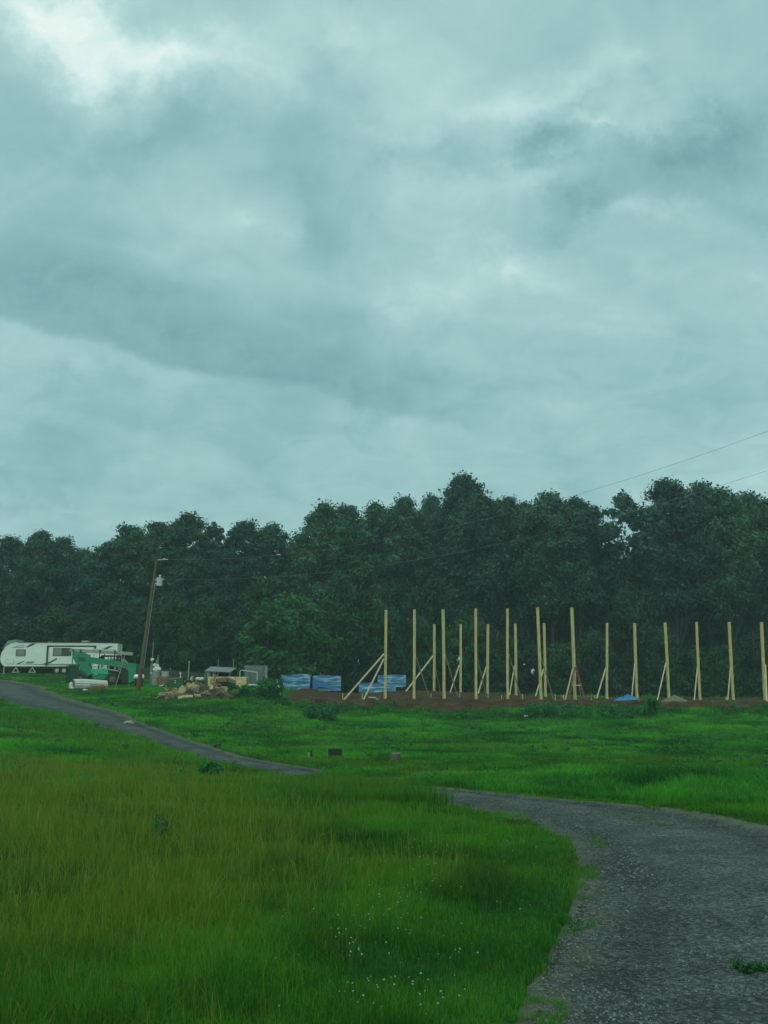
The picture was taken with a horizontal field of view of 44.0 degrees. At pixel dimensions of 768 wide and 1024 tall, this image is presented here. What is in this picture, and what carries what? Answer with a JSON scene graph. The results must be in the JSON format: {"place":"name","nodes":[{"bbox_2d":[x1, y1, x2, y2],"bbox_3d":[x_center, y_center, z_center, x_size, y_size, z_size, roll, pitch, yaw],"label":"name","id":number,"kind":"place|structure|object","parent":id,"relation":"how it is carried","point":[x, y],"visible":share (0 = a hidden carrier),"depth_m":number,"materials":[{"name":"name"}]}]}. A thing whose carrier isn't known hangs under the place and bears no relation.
{"place":"outdoors","nodes":[
{"label":"outdoors","id":0,"kind":"place"},
{"bbox_2d":[230,770,457,807],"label":"brow grass","id":1,"kind":"structure","parent":0,"point":[387,790],"depth_m":17.64,"materials":[{"name":"green plant"}]},
{"bbox_2d":[0,680,767,1023],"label":"gravel road","id":2,"kind":"structure","parent":0,"point":[630,952],"depth_m":9.22,"materials":[{"name":"grey gravel"}]},
{"bbox_2d":[729,956,767,974],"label":"weed tuft","id":3,"kind":"object","parent":2,"relation":"on","point":[755,966],"visible":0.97,"depth_m":6.92,"materials":[{"name":"green plant"}]},
{"bbox_2d":[0,674,767,1023],"bbox_3d":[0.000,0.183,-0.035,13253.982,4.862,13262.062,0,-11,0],"label":"ground","id":4,"kind":"structure","parent":0,"point":[496,908],"depth_m":8.08,"materials":[{"name":"green plant"}]},
{"bbox_2d":[0,619,47,672],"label":"understorey bush","id":5,"kind":"object","parent":4,"relation":"on","point":[20,630],"visible":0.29,"depth_m":103.75,"materials":[{"name":"green plant"}]},
{"bbox_2d":[0,534,48,672],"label":"tall tree","id":6,"kind":"object","parent":4,"relation":"on","point":[8,544],"visible":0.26,"depth_m":115.08,"materials":[{"name":"green plant"}]},
{"bbox_2d":[0,528,77,639],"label":"tall tree","id":7,"kind":"object","parent":4,"relation":"on","point":[48,563],"visible":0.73,"depth_m":112.70,"materials":[{"name":"green plant"}]},
{"bbox_2d":[31,534,78,605],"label":"tall tree","id":8,"kind":"object","parent":4,"relation":"on","point":[65,544],"visible":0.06,"depth_m":120.58,"materials":[{"name":"green plant"}]},
{"bbox_2d":[0,640,122,673],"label":"travel trailer","id":9,"kind":"object","parent":4,"relation":"on","point":[18,656],"visible":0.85,"depth_m":97.27,"materials":[{"name":"metal"}]},
{"bbox_2d":[30,604,94,641],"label":"understorey bush","id":10,"kind":"object","parent":4,"relation":"on","point":[60,620],"visible":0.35,"depth_m":105.78,"materials":[{"name":"green plant"}]},
{"bbox_2d":[41,547,120,626],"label":"tall tree","id":11,"kind":"object","parent":4,"relation":"on","point":[73,565],"visible":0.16,"depth_m":116.69,"materials":[{"name":"green plant"}]},
{"bbox_2d":[69,679,107,688],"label":"sheeting roll","id":12,"kind":"object","parent":4,"relation":"on","point":[79,683],"visible":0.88,"depth_m":76.05,"materials":[{"name":"white plastic"}]},
{"bbox_2d":[64,615,116,642],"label":"understorey bush","id":13,"kind":"object","parent":4,"relation":"on","point":[89,626],"visible":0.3,"depth_m":104.35,"materials":[{"name":"green plant"}]},
{"bbox_2d":[65,651,139,684],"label":"telehandler","id":14,"kind":"object","parent":4,"relation":"on","point":[84,662],"visible":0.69,"depth_m":83.06,"materials":[{"name":"green metal"}]},
{"bbox_2d":[60,537,145,638],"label":"tall tree","id":15,"kind":"object","parent":4,"relation":"on","point":[91,582],"visible":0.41,"depth_m":110.56,"materials":[{"name":"green plant"}]},
{"bbox_2d":[94,597,150,661],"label":"understorey bush","id":16,"kind":"object","parent":4,"relation":"on","point":[122,611],"visible":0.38,"depth_m":106.09,"materials":[{"name":"green plant"}]},
{"bbox_2d":[89,521,166,641],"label":"tall tree","id":17,"kind":"object","parent":4,"relation":"on","point":[131,538],"visible":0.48,"depth_m":111.02,"materials":[{"name":"green plant"}]},
{"bbox_2d":[120,601,178,674],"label":"understorey bush","id":18,"kind":"object","parent":4,"relation":"on","point":[137,624],"visible":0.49,"depth_m":104.03,"materials":[{"name":"green plant"}]},
{"bbox_2d":[136,558,167,690],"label":"utility pole","id":19,"kind":"object","parent":4,"relation":"on","point":[159,579],"visible":0.98,"depth_m":73.09,"materials":[{"name":"brown wood"}]},
{"bbox_2d":[124,520,188,642],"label":"tall tree","id":20,"kind":"object","parent":4,"relation":"on","point":[156,530],"visible":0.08,"depth_m":116.39,"materials":[{"name":"green plant"}]},
{"bbox_2d":[149,591,198,677],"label":"understorey bush","id":21,"kind":"object","parent":4,"relation":"on","point":[173,614],"visible":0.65,"depth_m":103.52,"materials":[{"name":"green plant"}]},
{"bbox_2d":[143,667,204,681],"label":"board fence","id":22,"kind":"object","parent":4,"relation":"on","point":[175,673],"visible":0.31,"depth_m":92.16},
{"bbox_2d":[144,510,224,647],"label":"tall tree","id":23,"kind":"object","parent":4,"relation":"on","point":[183,531],"visible":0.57,"depth_m":110.51,"materials":[{"name":"green plant"}]},
{"bbox_2d":[161,685,229,699],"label":"wood debris","id":24,"kind":"object","parent":4,"relation":"on","point":[202,688],"visible":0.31,"depth_m":66.34,"materials":[{"name":"brown wood"}]},
{"bbox_2d":[198,761,223,775],"bbox_3d":[-4.578,6.875,25.132,0.716,0.592,0.576,0,-11,0],"label":"dark shrub","id":25,"kind":"object","parent":4,"relation":"on","point":[212,767],"visible":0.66,"depth_m":25.01,"materials":[{"name":"green plant"}]},
{"bbox_2d":[185,521,247,641],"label":"tall tree","id":26,"kind":"object","parent":4,"relation":"on","point":[215,533],"visible":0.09,"depth_m":116.59,"materials":[{"name":"green plant"}]},
{"bbox_2d":[205,666,235,676],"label":"lean to shelter","id":27,"kind":"object","parent":4,"relation":"on","point":[225,671],"visible":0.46,"depth_m":83.96,"materials":[{"name":"grey metal"}]},
{"bbox_2d":[205,613,251,686],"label":"understorey bush","id":28,"kind":"object","parent":4,"relation":"on","point":[229,628],"visible":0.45,"depth_m":100.78,"materials":[{"name":"green plant"}]},
{"bbox_2d":[203,517,280,625],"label":"tall tree","id":29,"kind":"object","parent":4,"relation":"on","point":[227,573],"visible":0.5,"depth_m":110.76,"materials":[{"name":"green plant"}]},
{"bbox_2d":[223,681,262,697],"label":"leafy shrub","id":30,"kind":"object","parent":4,"relation":"on","point":[244,691],"visible":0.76,"depth_m":66.16,"materials":[{"name":"green plant"}]},
{"bbox_2d":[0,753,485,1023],"bbox_3d":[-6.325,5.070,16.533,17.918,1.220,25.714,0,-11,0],"label":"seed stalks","id":31,"kind":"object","parent":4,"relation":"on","point":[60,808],"visible":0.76,"depth_m":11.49,"materials":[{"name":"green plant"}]},
{"bbox_2d":[0,708,500,826],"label":"drive edge grass","id":32,"kind":"structure","parent":4,"relation":"on","point":[103,736],"depth_m":29.70,"materials":[{"name":"green plant"}]},
{"bbox_2d":[244,665,267,683],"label":"pen","id":33,"kind":"object","parent":4,"relation":"on","point":[252,676],"visible":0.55,"depth_m":81.96,"materials":[{"name":"metal"}]},
{"bbox_2d":[226,575,294,660],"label":"understorey bush","id":34,"kind":"object","parent":4,"relation":"on","point":[261,590],"visible":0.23,"depth_m":105.57,"materials":[{"name":"green plant"}]},
{"bbox_2d":[253,676,285,699],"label":"leafy shrub","id":35,"kind":"object","parent":4,"relation":"on","point":[270,684],"visible":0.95,"depth_m":65.71,"materials":[{"name":"green plant"}]},
{"bbox_2d":[234,521,313,640],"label":"tall tree","id":36,"kind":"object","parent":4,"relation":"on","point":[275,542],"visible":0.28,"depth_m":114.81,"materials":[{"name":"green plant"}]},
{"bbox_2d":[233,592,346,688],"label":"tree","id":37,"kind":"object","parent":4,"relation":"on","point":[291,626],"visible":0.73,"depth_m":97.63,"materials":[{"name":"green plant"}]},
{"bbox_2d":[298,704,340,720],"bbox_3d":[-3.809,12.065,56.779,2.600,1.138,2.548,0,-11,0],"label":"weed clump","id":38,"kind":"object","parent":4,"relation":"on","point":[326,714],"visible":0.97,"depth_m":56.63,"materials":[{"name":"green plant"}]},
{"bbox_2d":[280,498,362,616],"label":"tall tree","id":39,"kind":"object","parent":4,"relation":"on","point":[321,539],"visible":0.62,"depth_m":111.09,"materials":[{"name":"green plant"}]},
{"bbox_2d":[307,603,360,692],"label":"understorey bush","id":40,"kind":"object","parent":4,"relation":"on","point":[332,612],"visible":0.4,"depth_m":100.54,"materials":[{"name":"green plant"}]},
{"bbox_2d":[318,502,373,601],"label":"tall tree","id":41,"kind":"object","parent":4,"relation":"on","point":[350,512],"visible":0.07,"depth_m":119.17,"materials":[{"name":"green plant"}]},
{"bbox_2d":[333,585,390,692],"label":"understorey bush","id":42,"kind":"object","parent":4,"relation":"on","point":[360,602],"visible":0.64,"depth_m":101.08,"materials":[{"name":"green plant"}]},
{"bbox_2d":[342,498,415,644],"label":"tall tree","id":43,"kind":"object","parent":4,"relation":"on","point":[378,516],"visible":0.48,"depth_m":113.66,"materials":[{"name":"green plant"}]},
{"bbox_2d":[0,672,767,805],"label":"rough grass","id":44,"kind":"structure","parent":4,"relation":"on","point":[666,784],"depth_m":41.16,"materials":[{"name":"green plant"}]},
{"bbox_2d":[363,602,412,690],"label":"understorey bush","id":45,"kind":"object","parent":4,"relation":"on","point":[398,636],"visible":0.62,"depth_m":100.76,"materials":[{"name":"green plant"}]},
{"bbox_2d":[368,492,436,650],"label":"tall tree","id":46,"kind":"object","parent":4,"relation":"on","point":[407,524],"visible":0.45,"depth_m":114.67,"materials":[{"name":"green plant"}]},
{"bbox_2d":[271,832,549,1020],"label":"clover flowers","id":47,"kind":"object","parent":4,"relation":"on","point":[392,940],"visible":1,"depth_m":6.81,"materials":[{"name":"plant"}]},
{"bbox_2d":[390,614,441,690],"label":"understorey bush","id":48,"kind":"object","parent":4,"relation":"on","point":[424,635],"visible":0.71,"depth_m":100.51,"materials":[{"name":"green plant"}]},
{"bbox_2d":[409,492,458,642],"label":"tall tree","id":49,"kind":"object","parent":4,"relation":"on","point":[431,502],"visible":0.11,"depth_m":120.95,"materials":[{"name":"green plant"}]},
{"bbox_2d":[409,571,459,690],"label":"understorey bush","id":50,"kind":"object","parent":4,"relation":"on","point":[430,606],"visible":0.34,"depth_m":105.02,"materials":[{"name":"green plant"}]},
{"bbox_2d":[155,656,767,697],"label":"undergrowth","id":51,"kind":"object","parent":4,"relation":"on","point":[619,689],"visible":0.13,"depth_m":101.40,"materials":[{"name":"green plant"}]},
{"bbox_2d":[438,609,495,692],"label":"understorey bush","id":52,"kind":"object","parent":4,"relation":"on","point":[452,634],"visible":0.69,"depth_m":101.71,"materials":[{"name":"green plant"}]},
{"bbox_2d":[419,470,515,647],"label":"tall tree","id":53,"kind":"object","parent":4,"relation":"on","point":[464,492],"visible":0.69,"depth_m":111.07,"materials":[{"name":"green plant"}]},
{"bbox_2d":[478,624,488,693],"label":"timber post","id":54,"kind":"object","parent":4,"relation":"on","point":[487,664],"visible":0.88,"depth_m":87.81,"materials":[{"name":"beige wood"}]},
{"bbox_2d":[467,493,536,659],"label":"tall tree","id":55,"kind":"object","parent":4,"relation":"on","point":[518,612],"visible":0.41,"depth_m":113.77,"materials":[{"name":"green plant"}]},
{"bbox_2d":[478,633,528,693],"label":"understorey bush","id":56,"kind":"object","parent":4,"relation":"on","point":[497,666],"visible":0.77,"depth_m":101.27,"materials":[{"name":"green plant"}]},
{"bbox_2d":[509,624,516,694],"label":"timber post","id":57,"kind":"object","parent":4,"relation":"on","point":[515,648],"visible":0.86,"depth_m":87.27,"materials":[{"name":"beige wood"}]},
{"bbox_2d":[280,688,767,711],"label":"dirt pad","id":58,"kind":"object","parent":4,"relation":"on","point":[452,702],"visible":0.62,"depth_m":68.29,"materials":[{"name":"brown soil"}]},
{"bbox_2d":[281,674,310,688],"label":"wrapped stack","id":59,"kind":"object","parent":58,"relation":"on","point":[296,681],"visible":0.79,"depth_m":86.64,"materials":[{"name":"blue plastic"}]},
{"bbox_2d":[312,675,340,691],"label":"wrapped stack","id":60,"kind":"object","parent":58,"relation":"on","point":[326,683],"visible":0.98,"depth_m":86.98,"materials":[{"name":"blue plastic"}]},
{"bbox_2d":[342,610,386,699],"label":"timber post","id":61,"kind":"object","parent":58,"relation":"on","point":[384,654],"visible":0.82,"depth_m":78.71,"materials":[{"name":"brown wood"}]},
{"bbox_2d":[358,683,395,692],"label":"wrapped stack","id":62,"kind":"object","parent":58,"relation":"on","point":[374,687],"visible":0.88,"depth_m":89.49,"materials":[{"name":"blue plastic"}]},
{"bbox_2d":[378,675,405,687],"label":"wrapped stack","id":63,"kind":"object","parent":58,"relation":"on","point":[399,680],"visible":0.77,"depth_m":92.56,"materials":[{"name":"blue plastic"}]},
{"bbox_2d":[413,610,431,698],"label":"timber post","id":64,"kind":"object","parent":58,"relation":"on","point":[414,654],"visible":0.85,"depth_m":78.21,"materials":[{"name":"brown wood"}]},
{"bbox_2d":[406,624,440,690],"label":"timber post","id":65,"kind":"object","parent":58,"relation":"on","point":[433,656],"visible":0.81,"depth_m":88.89,"materials":[{"name":"beige wood"}]},
{"bbox_2d":[441,610,459,698],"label":"timber post","id":66,"kind":"object","parent":58,"relation":"on","point":[443,659],"visible":0.85,"depth_m":77.72,"materials":[{"name":"brown wood"}]},
{"bbox_2d":[474,609,488,698],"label":"timber post","id":67,"kind":"object","parent":58,"relation":"on","point":[475,623],"visible":0.85,"depth_m":77.29,"materials":[{"name":"brown wood"}]},
{"bbox_2d":[506,609,522,698],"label":"timber post","id":68,"kind":"object","parent":58,"relation":"on","point":[507,654],"visible":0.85,"depth_m":76.25,"materials":[{"name":"brown wood"}]},
{"bbox_2d":[536,608,555,699],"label":"timber post","id":69,"kind":"object","parent":58,"relation":"on","point":[539,654],"visible":0.85,"depth_m":75.25,"materials":[{"name":"brown wood"}]},
{"bbox_2d":[563,608,581,699],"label":"timber post","id":70,"kind":"object","parent":58,"relation":"on","point":[573,648],"visible":0.76,"depth_m":74.15,"materials":[{"name":"brown wood"}]},
{"bbox_2d":[496,500,558,678],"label":"tall tree","id":71,"kind":"object","parent":4,"relation":"on","point":[545,620],"visible":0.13,"depth_m":116.52,"materials":[{"name":"green plant"}]},
{"bbox_2d":[512,642,555,693],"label":"understorey bush","id":72,"kind":"object","parent":4,"relation":"on","point":[530,651],"visible":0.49,"depth_m":102.37,"materials":[{"name":"green plant"}]},
{"bbox_2d":[535,623,546,696],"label":"timber post","id":73,"kind":"object","parent":4,"relation":"on","point":[544,659],"visible":0.83,"depth_m":86.40,"materials":[{"name":"beige wood"}]},
{"bbox_2d":[512,696,579,717],"bbox_3d":[10.805,13.192,63.294,4.073,1.801,3.639,4,-12,-21],"label":"weed clump","id":74,"kind":"object","parent":4,"relation":"on","point":[551,709],"visible":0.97,"depth_m":62.79,"materials":[{"name":"green plant"}]},
{"bbox_2d":[509,488,595,669],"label":"tall tree","id":75,"kind":"object","parent":4,"relation":"on","point":[537,592],"visible":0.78,"depth_m":111.13,"materials":[{"name":"green plant"}]},
{"bbox_2d":[542,640,585,695],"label":"understorey bush","id":76,"kind":"object","parent":4,"relation":"on","point":[559,655],"visible":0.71,"depth_m":101.32,"materials":[{"name":"green plant"}]},
{"bbox_2d":[549,613,586,647],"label":"tall tree","id":77,"kind":"object","parent":4,"relation":"on","point":[565,630],"visible":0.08,"depth_m":122.93,"materials":[{"name":"green plant"}]},
{"bbox_2d":[535,495,626,648],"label":"tall tree","id":78,"kind":"object","parent":4,"relation":"on","point":[586,589],"visible":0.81,"depth_m":110.94,"materials":[{"name":"green plant"}]},
{"bbox_2d":[563,607,609,646],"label":"tall tree","id":79,"kind":"object","parent":4,"relation":"on","point":[594,625],"visible":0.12,"depth_m":123.36,"materials":[{"name":"green plant"}]},
{"bbox_2d":[575,626,617,696],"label":"understorey bush","id":80,"kind":"object","parent":4,"relation":"on","point":[592,650],"visible":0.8,"depth_m":101.44,"materials":[{"name":"green plant"}]},
{"bbox_2d":[575,533,619,658],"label":"tall tree","id":81,"kind":"object","parent":4,"relation":"on","point":[604,617],"visible":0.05,"depth_m":123.88,"materials":[{"name":"green plant"}]},
{"bbox_2d":[594,623,607,698],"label":"timber post","id":82,"kind":"object","parent":4,"relation":"on","point":[606,685],"visible":0.81,"depth_m":83.71,"materials":[{"name":"brown wood"}]},
{"bbox_2d":[594,703,637,719],"bbox_3d":[15.104,13.066,61.662,2.696,1.334,2.660,0,-11,0],"label":"weed clump","id":83,"kind":"object","parent":4,"relation":"on","point":[614,712],"visible":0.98,"depth_m":61.27,"materials":[{"name":"green plant"}]},
{"bbox_2d":[590,489,654,638],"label":"tall tree","id":84,"kind":"object","parent":4,"relation":"on","point":[623,503],"visible":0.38,"depth_m":115.32,"materials":[{"name":"green plant"}]},
{"bbox_2d":[604,579,663,696],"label":"understorey bush","id":85,"kind":"object","parent":4,"relation":"on","point":[631,606],"visible":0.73,"depth_m":103.83,"materials":[{"name":"green plant"}]},
{"bbox_2d":[631,623,638,698],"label":"timber post","id":86,"kind":"object","parent":4,"relation":"on","point":[635,672],"visible":0.88,"depth_m":82.86,"materials":[{"name":"beige wood"}]},
{"bbox_2d":[640,693,661,716],"bbox_3d":[17.546,12.776,62.732,1.371,1.653,1.410,-10,-15,43],"label":"weed clump","id":87,"kind":"object","parent":4,"relation":"on","point":[650,706],"visible":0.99,"depth_m":62.58,"materials":[{"name":"green plant"}]},
{"bbox_2d":[657,623,669,699],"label":"timber post","id":88,"kind":"object","parent":4,"relation":"on","point":[666,660],"visible":0.88,"depth_m":81.87,"materials":[{"name":"beige wood"}]},
{"bbox_2d":[638,624,695,696],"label":"understorey bush","id":89,"kind":"object","parent":4,"relation":"on","point":[676,657],"visible":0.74,"depth_m":101.43,"materials":[{"name":"green plant"}]},
{"bbox_2d":[621,474,725,651],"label":"tall tree","id":90,"kind":"object","parent":4,"relation":"on","point":[676,584],"visible":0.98,"depth_m":108.56,"materials":[{"name":"green plant"}]},
{"bbox_2d":[656,528,716,650],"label":"tall tree","id":91,"kind":"object","parent":4,"relation":"on","point":[688,639],"visible":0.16,"depth_m":122.82,"materials":[{"name":"green plant"}]},
{"bbox_2d":[694,622,700,699],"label":"timber post","id":92,"kind":"object","parent":4,"relation":"on","point":[698,662],"visible":0.88,"depth_m":80.87,"materials":[{"name":"beige wood"}]},
{"bbox_2d":[662,478,734,650],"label":"tall tree","id":93,"kind":"object","parent":4,"relation":"on","point":[702,487],"visible":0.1,"depth_m":114.43,"materials":[{"name":"green plant"}]},
{"bbox_2d":[679,644,720,697],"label":"understorey bush","id":94,"kind":"object","parent":4,"relation":"on","point":[705,658],"visible":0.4,"depth_m":102.27,"materials":[{"name":"green plant"}]},
{"bbox_2d":[679,604,736,651],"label":"tall tree","id":95,"kind":"object","parent":4,"relation":"on","point":[716,628],"visible":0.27,"depth_m":122.40,"materials":[{"name":"green plant"}]},
{"bbox_2d":[681,484,767,650],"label":"tall tree","id":96,"kind":"object","parent":4,"relation":"on","point":[738,585],"visible":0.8,"depth_m":108.69,"materials":[{"name":"green plant"}]},
{"bbox_2d":[702,643,747,697],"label":"understorey bush","id":97,"kind":"object","parent":4,"relation":"on","point":[720,663],"visible":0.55,"depth_m":102.27,"materials":[{"name":"green plant"}]},
{"bbox_2d":[725,622,734,699],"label":"timber post","id":98,"kind":"object","parent":4,"relation":"on","point":[731,676],"visible":0.81,"depth_m":79.88,"materials":[{"name":"brown wood"}]},
{"bbox_2d":[714,614,767,667],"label":"tall tree","id":99,"kind":"object","parent":4,"relation":"on","point":[743,631],"visible":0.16,"depth_m":122.79,"materials":[{"name":"green plant"}]},
{"bbox_2d":[719,489,767,634],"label":"tall tree","id":100,"kind":"object","parent":4,"relation":"on","point":[751,500],"visible":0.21,"depth_m":113.82,"materials":[{"name":"green plant"}]},
{"bbox_2d":[728,631,767,697],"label":"understorey bush","id":101,"kind":"object","parent":4,"relation":"on","point":[751,646],"visible":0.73,"depth_m":101.82,"materials":[{"name":"green plant"}]},
{"bbox_2d":[738,498,767,640],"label":"tall tree","id":102,"kind":"object","parent":4,"relation":"on","point":[754,615],"visible":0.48,"depth_m":111.49,"materials":[{"name":"green plant"}]},
{"bbox_2d":[760,622,767,700],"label":"timber post","id":103,"kind":"object","parent":4,"relation":"on","point":[764,678],"visible":0.88,"depth_m":78.43,"materials":[{"name":"beige wood"}]},
{"bbox_2d":[0,0,767,672],"label":"sky","id":104,"kind":"structure","parent":0,"point":[262,260],"materials":[{"name":"grey"}]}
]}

